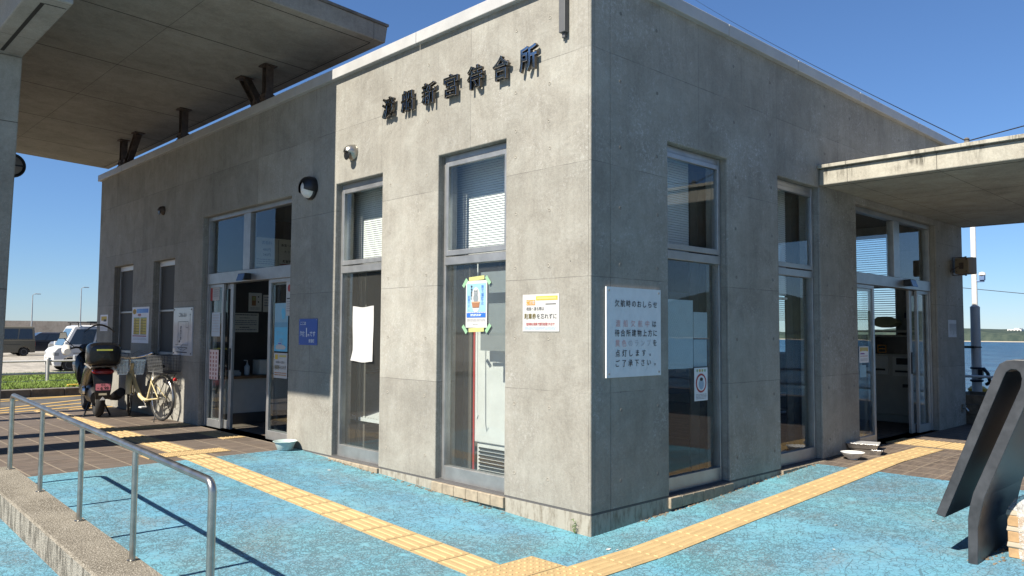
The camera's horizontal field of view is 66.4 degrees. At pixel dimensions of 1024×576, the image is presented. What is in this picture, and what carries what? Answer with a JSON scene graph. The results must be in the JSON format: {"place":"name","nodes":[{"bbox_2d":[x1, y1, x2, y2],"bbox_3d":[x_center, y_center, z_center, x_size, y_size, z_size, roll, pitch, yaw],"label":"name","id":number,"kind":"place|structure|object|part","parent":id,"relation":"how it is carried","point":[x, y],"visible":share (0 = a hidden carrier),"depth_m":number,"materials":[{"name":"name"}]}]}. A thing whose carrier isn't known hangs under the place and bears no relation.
{"place":"outdoors","nodes":[
{"label":"outdoors","id":0,"kind":"place"},
{"bbox_2d":[0,519,57,575],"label":"blue path","id":1,"kind":"structure","parent":0,"point":[19,556],"depth_m":5.10,"materials":[{"name":"paint"}]},
{"bbox_2d":[31,293,37,325],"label":"street lamp","id":2,"kind":"object","parent":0,"point":[32,309],"visible":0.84,"depth_m":68.45,"materials":[{"name":"silver metal"}]},
{"bbox_2d":[2,351,74,373],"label":"ground","id":3,"kind":"structure","parent":0,"point":[32,367],"depth_m":38.06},
{"bbox_2d":[3,326,35,355],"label":"parked van","id":4,"kind":"object","parent":3,"relation":"on","point":[16,338],"visible":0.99,"depth_m":49.89,"materials":[{"name":"green paint"}]},
{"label":"side window","id":5,"kind":"part","parent":4,"relation":"part of","materials":[{"name":"black glass"}]},
{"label":"side window","id":6,"kind":"part","parent":4,"relation":"part of","materials":[{"name":"black glass"}]},
{"bbox_2d":[11,332,59,353],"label":"parked car","id":7,"kind":"object","parent":3,"relation":"on","point":[43,340],"visible":0.06,"depth_m":53.74,"materials":[{"name":"paint"}]},
{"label":"side window","id":8,"kind":"part","parent":7,"relation":"part of","materials":[{"name":"black glass"}]},
{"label":"side window","id":9,"kind":"part","parent":7,"relation":"part of","materials":[{"name":"black glass"}]},
{"bbox_2d":[44,321,96,370],"bbox_3d":[-17.936,2.467,33.550,3.432,2.067,1.675,3,-4,-44],"label":"parked van","id":10,"kind":"object","parent":3,"relation":"on","point":[77,336],"visible":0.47,"depth_m":32.52,"materials":[{"name":"white paint"}]},
{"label":"side window","id":11,"kind":"part","parent":10,"relation":"part of","materials":[{"name":"black glass"}]},
{"bbox_2d":[0,466,162,575],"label":"ramp kerb","id":12,"kind":"structure","parent":3,"relation":"on","point":[51,533],"depth_m":5.12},
{"bbox_2d":[6,393,216,575],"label":"handrail","id":13,"kind":"object","parent":12,"relation":"on","point":[206,479],"visible":1,"depth_m":4.61,"materials":[{"name":"metal"}]},
{"bbox_2d":[96,0,965,536],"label":"station building","id":14,"kind":"structure","parent":3,"relation":"on","point":[590,142],"depth_m":7.70,"materials":[{"name":"concrete"}]},
{"bbox_2d":[100,315,107,330],"bbox_3d":[-7.538,0.644,14.452,0.005,0.300,0.430,3,-4,-44],"label":"paper notice","id":15,"kind":"object","parent":14,"relation":"attached to","point":[103,319],"visible":0.95,"depth_m":14.45,"materials":[{"name":"white"}]},
{"bbox_2d":[118,265,132,352],"bbox_3d":[-6.756,0.380,13.850,0.072,1.544,0.986,3,-4,-44],"label":"window","id":16,"kind":"structure","parent":14,"relation":"in","point":[126,273],"depth_m":14.00,"materials":[{"name":"glass"}]},
{"bbox_2d":[131,307,148,342],"bbox_3d":[-6.206,0.617,13.059,0.007,0.600,0.800,3,-4,-44],"label":"timetable poster","id":17,"kind":"object","parent":14,"relation":"attached to","point":[140,324],"visible":1,"depth_m":13.05,"materials":[{"name":"white paper"}]},
{"bbox_2d":[158,206,165,214],"bbox_3d":[-5.598,-1.238,12.477,0.094,0.148,0.148,3,-4,-44],"label":"vent hood","id":18,"kind":"object","parent":14,"relation":"attached to","point":[161,209],"visible":1,"depth_m":12.45,"materials":[{"name":"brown metal"}]},
{"bbox_2d":[157,260,174,354],"bbox_3d":[-5.430,0.313,12.466,0.072,1.509,0.911,3,-4,-44],"label":"window","id":19,"kind":"structure","parent":14,"relation":"in","point":[165,312],"depth_m":12.60,"materials":[{"name":"glass"}]},
{"bbox_2d":[173,307,193,355],"bbox_3d":[-4.919,0.649,11.694,0.028,0.712,0.715,3,-4,-44],"label":"guide board","id":20,"kind":"object","parent":14,"relation":"attached to","point":[183,331],"visible":1,"depth_m":11.66,"materials":[{"name":"white"}]},
{"bbox_2d":[209,350,218,379],"bbox_3d":[-4.239,1.088,11.118,0.003,0.420,0.310,3,-4,-44],"label":"door notice","id":21,"kind":"object","parent":14,"relation":"attached to","point":[213,363],"depth_m":11.11,"materials":[{"name":"paper"}]},
{"bbox_2d":[211,312,219,335],"bbox_3d":[-4.212,0.517,11.125,0.003,0.340,0.280,3,-4,-44],"label":"paper sheet","id":22,"kind":"object","parent":14,"relation":"attached to","point":[215,330],"visible":1,"depth_m":11.12,"materials":[{"name":"grey"}]},
{"bbox_2d":[211,288,219,300],"bbox_3d":[-4.244,0.085,11.186,0.003,0.190,0.300,3,-4,-44],"label":"door sticker","id":23,"kind":"object","parent":14,"relation":"attached to","point":[215,294],"depth_m":11.18,"materials":[{"name":"white paper"}]},
{"bbox_2d":[235,313,258,331],"bbox_3d":[-4.139,0.538,12.145,0.430,0.295,0.004,3,-4,-44],"label":"paper notice","id":24,"kind":"object","parent":14,"relation":"attached to","point":[246,322],"visible":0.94,"depth_m":12.16,"materials":[{"name":"white"}]},
{"bbox_2d":[248,293,261,311],"bbox_3d":[-4.026,0.222,12.268,0.215,0.290,0.005,3,-4,-44],"label":"framed picture","id":25,"kind":"object","parent":14,"relation":"attached to","point":[255,301],"visible":1,"depth_m":12.27,"materials":[{"name":"paper"}]},
{"bbox_2d":[263,295,268,311],"bbox_3d":[-3.888,0.245,12.401,0.120,0.270,0.004,3,-4,-44],"label":"paper notice","id":26,"kind":"object","parent":14,"relation":"attached to","point":[265,303],"visible":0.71,"depth_m":12.39,"materials":[{"name":"grey"}]},
{"bbox_2d":[256,237,290,266],"bbox_3d":[-3.774,-0.557,12.549,0.740,0.470,0.005,3,-4,-44],"label":"fare board","id":27,"kind":"object","parent":14,"relation":"attached to","point":[271,252],"visible":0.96,"depth_m":12.50,"materials":[{"name":"paper"}]},
{"bbox_2d":[274,303,287,351],"bbox_3d":[-2.868,0.487,9.719,0.006,0.600,0.340,3,-4,-44],"label":"sea poster","id":28,"kind":"object","parent":14,"relation":"attached to","point":[281,333],"visible":1,"depth_m":9.72,"materials":[{"name":"paper"}]},
{"bbox_2d":[274,353,287,378],"bbox_3d":[-2.869,0.961,9.691,0.004,0.310,0.345,3,-4,-44],"label":"parking notice","id":29,"kind":"object","parent":14,"relation":"attached to","point":[280,365],"visible":1,"depth_m":9.69,"materials":[{"name":"white paper"}]},
{"bbox_2d":[286,282,289,315],"bbox_3d":[-2.732,0.130,9.597,0.003,0.420,0.160,3,-4,-44],"label":"heart poster","id":30,"kind":"object","parent":14,"relation":"attached to","point":[287,298],"visible":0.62,"depth_m":9.62,"materials":[{"name":"white paper"}]},
{"bbox_2d":[298,176,317,199],"bbox_3d":[-2.381,-1.160,9.070,0.142,0.272,0.274,3,-4,-44],"label":"wall lamp","id":31,"kind":"object","parent":14,"relation":"attached to","point":[307,187],"visible":1,"depth_m":9.01,"materials":[{"name":"black plastic"}]},
{"bbox_2d":[299,319,317,344],"bbox_3d":[-2.356,0.506,9.035,0.008,0.302,0.415,3,-4,-44],"label":"elevation sign","id":32,"kind":"object","parent":14,"relation":"attached to","point":[308,329],"visible":1,"depth_m":9.03,"materials":[{"name":"blue"}]},
{"bbox_2d":[343,144,357,160],"bbox_3d":[-1.761,-1.470,8.460,0.115,0.181,0.180,3,-4,-44],"label":"vent hood","id":33,"kind":"object","parent":14,"relation":"attached to","point":[350,152],"visible":1,"depth_m":8.43,"materials":[{"name":"metal"}]},
{"bbox_2d":[328,176,382,473],"bbox_3d":[-1.627,0.379,8.514,0.368,3.125,1.173,3,-4,-44],"label":"window","id":34,"kind":"structure","parent":14,"relation":"in","point":[344,450],"depth_m":8.68,"materials":[{"name":"metal"}]},
{"bbox_2d":[350,193,368,447],"bbox_3d":[-1.946,0.370,9.146,0.054,2.900,0.880,3,-4,-44],"label":"curtain","id":35,"kind":"object","parent":14,"relation":"hanging from","point":[358,385],"visible":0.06,"depth_m":8.91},
{"bbox_2d":[351,306,373,361],"bbox_3d":[-1.606,0.495,8.392,0.021,0.606,0.428,3,-4,-44],"label":"paper sheet","id":36,"kind":"object","parent":14,"relation":"attached to","point":[363,324],"visible":1,"depth_m":8.39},
{"bbox_2d":[350,400,378,424],"bbox_3d":[-1.325,1.572,8.981,0.805,0.588,1.210,3,-4,-44],"label":"table","id":37,"kind":"object","parent":14,"relation":"on","point":[371,416],"visible":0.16,"depth_m":8.88,"materials":[{"name":"white ceramic"}]},
{"bbox_2d":[382,43,538,118],"bbox_3d":[-0.549,-1.876,7.258,0.058,0.215,2.225,3,-4,-44],"label":"building sign","id":38,"kind":"object","parent":14,"relation":"attached to","point":[527,54],"visible":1,"depth_m":7.19,"materials":[{"name":"metal"}]},
{"bbox_2d":[454,169,473,468],"bbox_3d":[-0.590,0.299,7.732,0.054,2.900,0.600,3,-4,-44],"label":"curtain","id":39,"kind":"object","parent":14,"relation":"hanging from","point":[463,405],"visible":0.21,"depth_m":7.58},
{"bbox_2d":[431,142,506,507],"bbox_3d":[-0.351,0.297,7.184,0.368,3.155,1.203,3,-4,-44],"label":"window","id":40,"kind":"structure","parent":14,"relation":"in","point":[478,478],"depth_m":7.32,"materials":[{"name":"metal"}]},
{"bbox_2d":[468,327,483,331],"bbox_3d":[-0.324,0.378,7.069,0.001,0.043,0.211,3,-4,-44],"label":"tape strip","id":41,"kind":"object","parent":14,"relation":"attached to","point":[476,329],"visible":1,"depth_m":7.06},
{"bbox_2d":[466,280,486,327],"bbox_3d":[-0.325,0.145,7.082,0.009,0.427,0.292,3,-4,-44],"label":"cat poster","id":42,"kind":"object","parent":14,"relation":"attached to","point":[476,304],"visible":1,"depth_m":7.08,"materials":[{"name":"white paper"}]},
{"bbox_2d":[469,275,483,280],"bbox_3d":[-0.321,-0.088,7.095,0.001,0.047,0.212,3,-4,-44],"label":"tape strip","id":43,"kind":"object","parent":14,"relation":"attached to","point":[476,278],"visible":1,"depth_m":7.10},
{"bbox_2d":[476,264,478,418],"bbox_3d":[-0.319,0.475,7.321,0.016,1.495,0.056,2,-3,-21],"label":"blind cord","id":44,"kind":"object","parent":14,"relation":"hanging from","point":[477,360],"visible":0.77,"depth_m":7.32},
{"bbox_2d":[472,292,505,474],"bbox_3d":[0.106,0.886,7.410,0.565,1.800,0.815,3,-4,-44],"label":"storage cabinet","id":45,"kind":"object","parent":14,"relation":"on","point":[488,430],"visible":0.33,"depth_m":7.35,"materials":[{"name":"white metal"}]},
{"bbox_2d":[480,303,504,350],"bbox_3d":[-0.133,0.345,6.900,0.004,0.420,0.430,3,-4,-44],"label":"grey sheet","id":46,"kind":"object","parent":14,"relation":"attached to","point":[493,338],"visible":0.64,"depth_m":6.92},
{"bbox_2d":[481,270,505,292],"bbox_3d":[-0.130,-0.054,6.923,0.004,0.190,0.430,3,-4,-44],"label":"grey sheet","id":47,"kind":"object","parent":14,"relation":"attached to","point":[497,284],"visible":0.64,"depth_m":6.93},
{"bbox_2d":[523,293,559,331],"bbox_3d":[0.232,0.201,6.348,0.006,0.303,0.412,3,-4,-44],"label":"parking notice","id":48,"kind":"object","parent":14,"relation":"attached to","point":[541,312],"visible":1,"depth_m":6.34,"materials":[{"name":"white paper"}]},
{"bbox_2d":[559,0,568,38],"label":"cable conduit","id":49,"kind":"object","parent":14,"relation":"attached to","point":[563,17],"visible":1,"depth_m":6.25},
{"bbox_2d":[605,286,660,377],"bbox_3d":[0.988,0.357,6.312,0.713,0.711,0.020,3,-4,-44],"label":"notice board","id":50,"kind":"object","parent":14,"relation":"attached to","point":[632,332],"visible":1,"depth_m":6.29,"materials":[{"name":"white plastic"}]},
{"bbox_2d":[668,292,688,393],"bbox_3d":[2.590,0.806,11.527,1.400,1.450,0.126,3,-4,-44],"label":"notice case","id":51,"kind":"object","parent":14,"relation":"attached to","point":[678,381],"visible":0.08,"depth_m":11.24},
{"bbox_2d":[668,299,692,368],"bbox_3d":[1.461,0.410,6.949,0.515,0.615,0.004,3,-4,-44],"label":"white board","id":52,"kind":"object","parent":14,"relation":"attached to","point":[680,334],"visible":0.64,"depth_m":6.99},
{"bbox_2d":[688,171,707,470],"bbox_3d":[1.843,0.310,7.682,0.330,2.900,0.054,3,-4,-44],"label":"curtain","id":53,"kind":"object","parent":14,"relation":"hanging from","point":[698,437],"visible":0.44,"depth_m":7.64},
{"bbox_2d":[693,339,706,366],"bbox_3d":[1.731,0.598,7.198,0.215,0.250,0.004,3,-4,-44],"label":"white board","id":54,"kind":"object","parent":14,"relation":"attached to","point":[699,352],"visible":1,"depth_m":7.19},
{"bbox_2d":[693,312,706,337],"bbox_3d":[1.736,0.344,7.216,0.225,0.240,0.004,3,-4,-44],"label":"white board","id":55,"kind":"object","parent":14,"relation":"attached to","point":[699,324],"visible":1,"depth_m":7.21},
{"bbox_2d":[667,145,733,508],"bbox_3d":[1.508,0.305,7.049,1.181,3.145,0.368,3,-4,-44],"label":"window","id":56,"kind":"structure","parent":14,"relation":"in","point":[677,251],"depth_m":7.32,"materials":[{"name":"metal"}]},
{"bbox_2d":[694,367,707,400],"bbox_3d":[1.730,0.879,7.153,0.215,0.300,0.007,3,-4,-44],"label":"ring sticker","id":57,"kind":"object","parent":14,"relation":"attached to","point":[700,385],"visible":1,"depth_m":7.15,"materials":[{"name":"white"}]},
{"bbox_2d":[778,244,784,353],"bbox_3d":[4.779,0.196,14.063,0.150,1.980,0.700,3,-4,-44],"label":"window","id":58,"kind":"structure","parent":14,"relation":"in","point":[778,244],"depth_m":13.95,"materials":[{"name":"glass"}]},
{"bbox_2d":[780,392,785,413],"bbox_3d":[3.076,1.480,9.455,1.024,0.879,0.324,3,-4,-44],"label":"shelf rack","id":59,"kind":"object","parent":14,"relation":"on","point":[782,396],"depth_m":9.80,"materials":[{"name":"grey metal"}]},
{"bbox_2d":[784,196,801,450],"bbox_3d":[3.248,0.394,9.025,0.340,2.900,0.054,3,-4,-44],"label":"curtain","id":60,"kind":"object","parent":14,"relation":"hanging from","point":[793,368],"visible":0.77,"depth_m":8.99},
{"bbox_2d":[777,179,825,473],"bbox_3d":[2.907,0.399,8.385,1.161,3.125,0.368,3,-4,-44],"label":"window","id":61,"kind":"structure","parent":14,"relation":"in","point":[788,457],"depth_m":8.68,"materials":[{"name":"metal"}]},
{"bbox_2d":[860,365,865,376],"bbox_3d":[4.320,1.023,9.630,0.180,0.145,0.004,3,-4,-44],"label":"blue leaflet","id":62,"kind":"object","parent":14,"relation":"attached to","point":[862,370],"visible":1,"depth_m":9.62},
{"bbox_2d":[859,346,868,362],"bbox_3d":[4.347,0.822,9.662,0.275,0.200,0.004,3,-4,-44],"label":"door sticker","id":63,"kind":"object","parent":14,"relation":"attached to","point":[863,354],"depth_m":9.66,"materials":[{"name":"white"}]},
{"bbox_2d":[856,235,896,334],"bbox_3d":[5.948,0.134,12.844,0.150,1.980,0.720,3,-4,-44],"label":"window","id":64,"kind":"structure","parent":14,"relation":"in","point":[884,236],"depth_m":12.79,"materials":[{"name":"glass"}]},
{"bbox_2d":[948,320,956,336],"bbox_3d":[6.561,0.605,11.658,0.360,0.255,0.003,3,-4,-44],"label":"torn paper","id":65,"kind":"object","parent":14,"relation":"attached to","point":[952,332],"visible":1,"depth_m":11.65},
{"bbox_2d":[950,256,976,275],"bbox_3d":[6.671,-0.326,11.621,0.256,0.290,0.322,2,-4,-30],"label":"loudspeaker","id":66,"kind":"object","parent":14,"relation":"attached to","point":[965,265],"visible":1,"depth_m":11.53,"materials":[{"name":"brown metal"}]},
{"bbox_2d":[961,404,968,411],"bbox_3d":[6.840,1.814,11.798,0.080,0.120,0.101,3,-4,-44],"label":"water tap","id":67,"kind":"object","parent":14,"relation":"attached to","point":[963,408],"visible":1,"depth_m":11.81,"materials":[{"name":"metal"}]},
{"bbox_2d":[1,371,77,389],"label":"grass","id":68,"kind":"structure","parent":0,"point":[55,383],"depth_m":17.62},
{"bbox_2d":[5,321,95,332],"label":"sea wall","id":69,"kind":"structure","parent":0,"point":[49,326],"depth_m":75.40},
{"bbox_2d":[0,395,108,413],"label":"road","id":70,"kind":"structure","parent":0,"point":[20,403],"depth_m":14.41,"materials":[{"name":"asphalt"}]},
{"bbox_2d":[1,387,80,398],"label":"granite kerb","id":71,"kind":"structure","parent":70,"relation":"on","point":[45,392],"depth_m":15.87,"materials":[{"name":"stone"}]},
{"bbox_2d":[0,395,112,413],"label":"road marking","id":72,"kind":"object","parent":70,"relation":"on","point":[45,403],"visible":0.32,"depth_m":14.04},
{"bbox_2d":[72,355,76,370],"bbox_3d":[-14.035,2.505,29.248,3.932,1.557,1.850,3,-4,-44],"label":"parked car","id":73,"kind":"object","parent":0,"point":[74,358],"visible":0.01,"depth_m":28.37,"materials":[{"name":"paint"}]},
{"bbox_2d":[79,287,88,324],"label":"street lamp","id":74,"kind":"object","parent":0,"point":[80,304],"visible":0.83,"depth_m":71.13,"materials":[{"name":"silver metal"}]},
{"bbox_2d":[0,402,688,476],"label":"pavement","id":75,"kind":"structure","parent":0,"point":[61,446],"depth_m":9.69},
{"bbox_2d":[59,324,124,416],"bbox_3d":[-6.837,1.313,12.698,0.847,1.463,2.103,3,-4,-36],"label":"scooter","id":76,"kind":"object","parent":75,"relation":"on","point":[96,363],"visible":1,"depth_m":12.06,"materials":[{"name":"black plastic"},{"name":"rubber"},{"name":"painted metal"}]},
{"bbox_2d":[116,350,180,421],"bbox_3d":[-5.715,1.492,12.067,1.744,1.045,0.818,-2,-4,38],"label":"bicycle","id":77,"kind":"object","parent":75,"relation":"on","point":[131,384],"visible":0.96,"depth_m":11.96,"materials":[{"name":"metal"}]},
{"bbox_2d":[0,0,388,398],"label":"canopy","id":78,"kind":"object","parent":75,"relation":"on","point":[107,84],"visible":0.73,"depth_m":9.94,"materials":[{"name":"concrete"}]},
{"bbox_2d":[14,154,25,177],"bbox_3d":[-6.739,-1.649,10.459,0.427,0.334,0.065,3,-4,-44],"label":"round lamp","id":79,"kind":"object","parent":78,"relation":"attached to","point":[20,166],"visible":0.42,"depth_m":10.54,"materials":[{"name":"black plastic"}]},
{"bbox_2d":[215,369,379,424],"bbox_3d":[-3.215,1.705,12.548,3.200,0.700,0.600,3,-4,-44],"label":"ticket counter","id":80,"kind":"object","parent":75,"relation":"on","point":[249,398],"depth_m":11.66,"materials":[{"name":"white wood"}]},
{"bbox_2d":[224,370,240,375],"bbox_3d":[-4.143,1.258,11.591,0.200,0.075,0.150,3,-4,-44],"label":"paper stack","id":81,"kind":"object","parent":80,"relation":"on","point":[236,373],"visible":0.68,"depth_m":11.55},
{"bbox_2d":[244,360,249,374],"bbox_3d":[-3.974,1.191,11.736,0.082,0.227,0.080,0,-3,-1],"label":"sanitizer bottle","id":82,"kind":"object","parent":80,"relation":"on","point":[246,369],"visible":0.98,"depth_m":11.71,"materials":[{"name":"plastic"}]},
{"bbox_2d":[253,359,273,374],"bbox_3d":[-3.793,1.214,12.074,0.330,0.220,0.240,3,-4,-44],"label":"paper carton","id":83,"kind":"object","parent":80,"relation":"on","point":[259,366],"visible":0.51,"depth_m":11.93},
{"bbox_2d":[5,0,1023,331],"label":"sky","id":84,"kind":"structure","parent":0,"point":[957,66],"materials":[{"name":"blue"}]},
{"bbox_2d":[28,439,1023,575],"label":"pavement","id":85,"kind":"structure","parent":0,"point":[879,524],"depth_m":5.92,"materials":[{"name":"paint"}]},
{"bbox_2d":[273,439,297,450],"bbox_3d":[-2.611,1.808,9.004,0.276,0.102,0.276,3,-4,-44],"label":"bowl","id":86,"kind":"object","parent":85,"relation":"on","point":[284,444],"visible":1,"depth_m":8.93,"materials":[{"name":"ceramic"}]},
{"bbox_2d":[34,411,964,575],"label":"tactile path","id":87,"kind":"structure","parent":85,"relation":"on","point":[459,560],"depth_m":6.31,"materials":[{"name":"tile"}]},
{"bbox_2d":[326,459,1023,565],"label":"wall foot litter","id":88,"kind":"object","parent":85,"relation":"on","point":[987,558],"depth_m":6.84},
{"bbox_2d":[936,359,1023,564],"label":"steel monument","id":89,"kind":"object","parent":85,"relation":"on","point":[985,481],"visible":0.79,"depth_m":5.17,"materials":[{"name":"metal"}]},
{"bbox_2d":[1007,541,1023,558],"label":"cardboard tray","id":90,"kind":"object","parent":85,"relation":"on","point":[1015,548],"visible":0.67,"depth_m":5.18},
{"bbox_2d":[1007,525,1023,543],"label":"cardboard tray","id":91,"kind":"object","parent":90,"relation":"on","point":[1014,534],"visible":0.57,"depth_m":5.18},
{"bbox_2d":[1006,502,1023,526],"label":"cardboard tray","id":92,"kind":"object","parent":91,"relation":"on","point":[1013,519],"visible":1,"depth_m":5.20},
{"bbox_2d":[1008,495,1023,559],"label":"plastic bag","id":93,"kind":"object","parent":92,"relation":"on","point":[1021,500],"visible":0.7,"depth_m":5.20,"materials":[{"name":"white"}]},
{"bbox_2d":[669,406,1023,489],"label":"pavement","id":94,"kind":"structure","parent":0,"point":[940,465],"depth_m":9.73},
{"bbox_2d":[840,450,864,459],"bbox_3d":[3.745,1.842,8.602,0.252,0.078,0.252,3,-4,-44],"label":"white bowl","id":95,"kind":"object","parent":94,"relation":"on","point":[852,455],"visible":1,"depth_m":8.56,"materials":[{"name":"ceramic"}]},
{"bbox_2d":[850,447,885,454],"bbox_3d":[4.090,1.868,8.993,0.350,0.060,0.250,-2,-4,34],"label":"foil tray","id":96,"kind":"object","parent":94,"relation":"on","point":[879,451],"visible":0.74,"depth_m":8.88,"materials":[{"name":"silver metal"}]},
{"bbox_2d":[846,440,880,449],"bbox_3d":[4.033,1.803,8.984,0.350,0.060,0.250,-1,-4,28],"label":"foil tray","id":97,"kind":"object","parent":96,"relation":"on","point":[863,444],"visible":0.87,"depth_m":8.90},
{"bbox_2d":[858,330,921,423],"bbox_3d":[5.952,1.384,12.355,0.450,1.430,1.100,3,-4,-44],"label":"ticket machine","id":98,"kind":"object","parent":94,"relation":"on","point":[891,363],"visible":0.56,"depth_m":12.22,"materials":[{"name":"beige metal"}]},
{"bbox_2d":[875,316,901,327],"bbox_3d":[5.932,0.540,12.393,0.300,0.176,0.420,3,-4,-44],"label":"netting bundle","id":99,"kind":"object","parent":98,"relation":"on","point":[886,322],"visible":0.93,"depth_m":12.29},
{"bbox_2d":[817,134,1023,227],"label":"canopy","id":100,"kind":"object","parent":94,"relation":"on","point":[978,183],"visible":1,"depth_m":8.55,"materials":[{"name":"concrete"}]},
{"bbox_3d":[4.478,-1.450,7.707,0.060,0.060,0.057,3,-4,-44],"label":"cable insulator","id":101,"kind":"object","parent":100,"relation":"attached to","visible":0},
{"bbox_2d":[696,0,962,139],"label":"overhead cable","id":102,"kind":"object","parent":101,"relation":"attached to","point":[847,82],"visible":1,"depth_m":10.41,"materials":[{"name":"black plastic"}]},
{"bbox_2d":[969,125,1023,140],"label":"overhead cable","id":103,"kind":"object","parent":101,"relation":"attached to","point":[997,133],"visible":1,"depth_m":7.51,"materials":[{"name":"black plastic"}]},
{"bbox_2d":[966,391,985,423],"bbox_3d":[7.374,1.871,12.307,0.900,0.470,0.600,3,-4,-44],"label":"wooden planter","id":104,"kind":"object","parent":94,"relation":"on","point":[974,400],"visible":0.22,"depth_m":12.02,"materials":[{"name":"brown wood"}]},
{"bbox_2d":[964,227,990,391],"bbox_3d":[8.230,0.142,13.889,0.270,4.150,0.448,3,-4,-44],"label":"utility pole","id":105,"kind":"object","parent":94,"relation":"on","point":[976,368],"visible":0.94,"depth_m":13.83,"materials":[{"name":"white metal"}]},
{"bbox_2d":[965,375,992,377],"bbox_3d":[10.469,1.729,11.192,0.048,0.664,12.000,3,-4,-44],"label":"quay railing","id":106,"kind":"object","parent":94,"relation":"on","point":[976,376],"depth_m":13.64,"materials":[{"name":"grey metal"}]},
{"bbox_2d":[779,339,1023,390],"bbox_3d":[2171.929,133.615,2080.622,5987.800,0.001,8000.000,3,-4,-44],"label":"sea","id":107,"kind":"structure","parent":0,"point":[994,355],"depth_m":146.77,"materials":[{"name":"liquid"}]},
{"bbox_2d":[784,339,1023,341],"bbox_3d":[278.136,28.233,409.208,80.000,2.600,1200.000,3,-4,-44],"label":"beach","id":108,"kind":"structure","parent":0,"point":[993,341],"depth_m":410.00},
{"bbox_2d":[779,328,1023,340],"bbox_3d":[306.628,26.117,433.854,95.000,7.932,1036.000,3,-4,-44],"label":"shore woods","id":109,"kind":"object","parent":108,"relation":"on","point":[996,335],"visible":0.06,"depth_m":423.63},
{"bbox_2d":[1007,328,1023,330],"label":"distant building","id":110,"kind":"structure","parent":109,"relation":"on","point":[1018,329],"depth_m":445.41,"materials":[{"name":"white concrete"}]},
{"bbox_2d":[904,313,914,329],"bbox_3d":[6.216,0.519,12.097,0.200,0.268,0.280,3,-4,-44],"label":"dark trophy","id":111,"kind":"object","parent":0,"point":[913,327],"visible":0.17,"depth_m":12.07,"materials":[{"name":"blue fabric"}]},
{"bbox_2d":[968,386,987,391],"bbox_3d":[8.543,2.007,14.350,0.400,0.440,0.394,3,-4,-44],"label":"mooring bollard","id":112,"kind":"object","parent":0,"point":[984,389],"visible":0.12,"depth_m":14.26,"materials":[{"name":"metal"}]},
{"bbox_2d":[966,288,1023,293],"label":"overhead cable","id":113,"kind":"object","parent":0,"point":[998,291],"visible":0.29,"depth_m":16.29,"materials":[{"name":"black plastic"}]},
{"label":"verge","id":114,"kind":"structure","parent":0,"visible":0},
{"bbox_2d":[2,357,74,382],"bbox_3d":[-12.761,1.869,16.225,13.000,0.770,0.084,3,-4,-44],"label":"guard rail","id":115,"kind":"object","parent":114,"relation":"on","point":[46,373],"visible":0.39,"depth_m":18.08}
]}

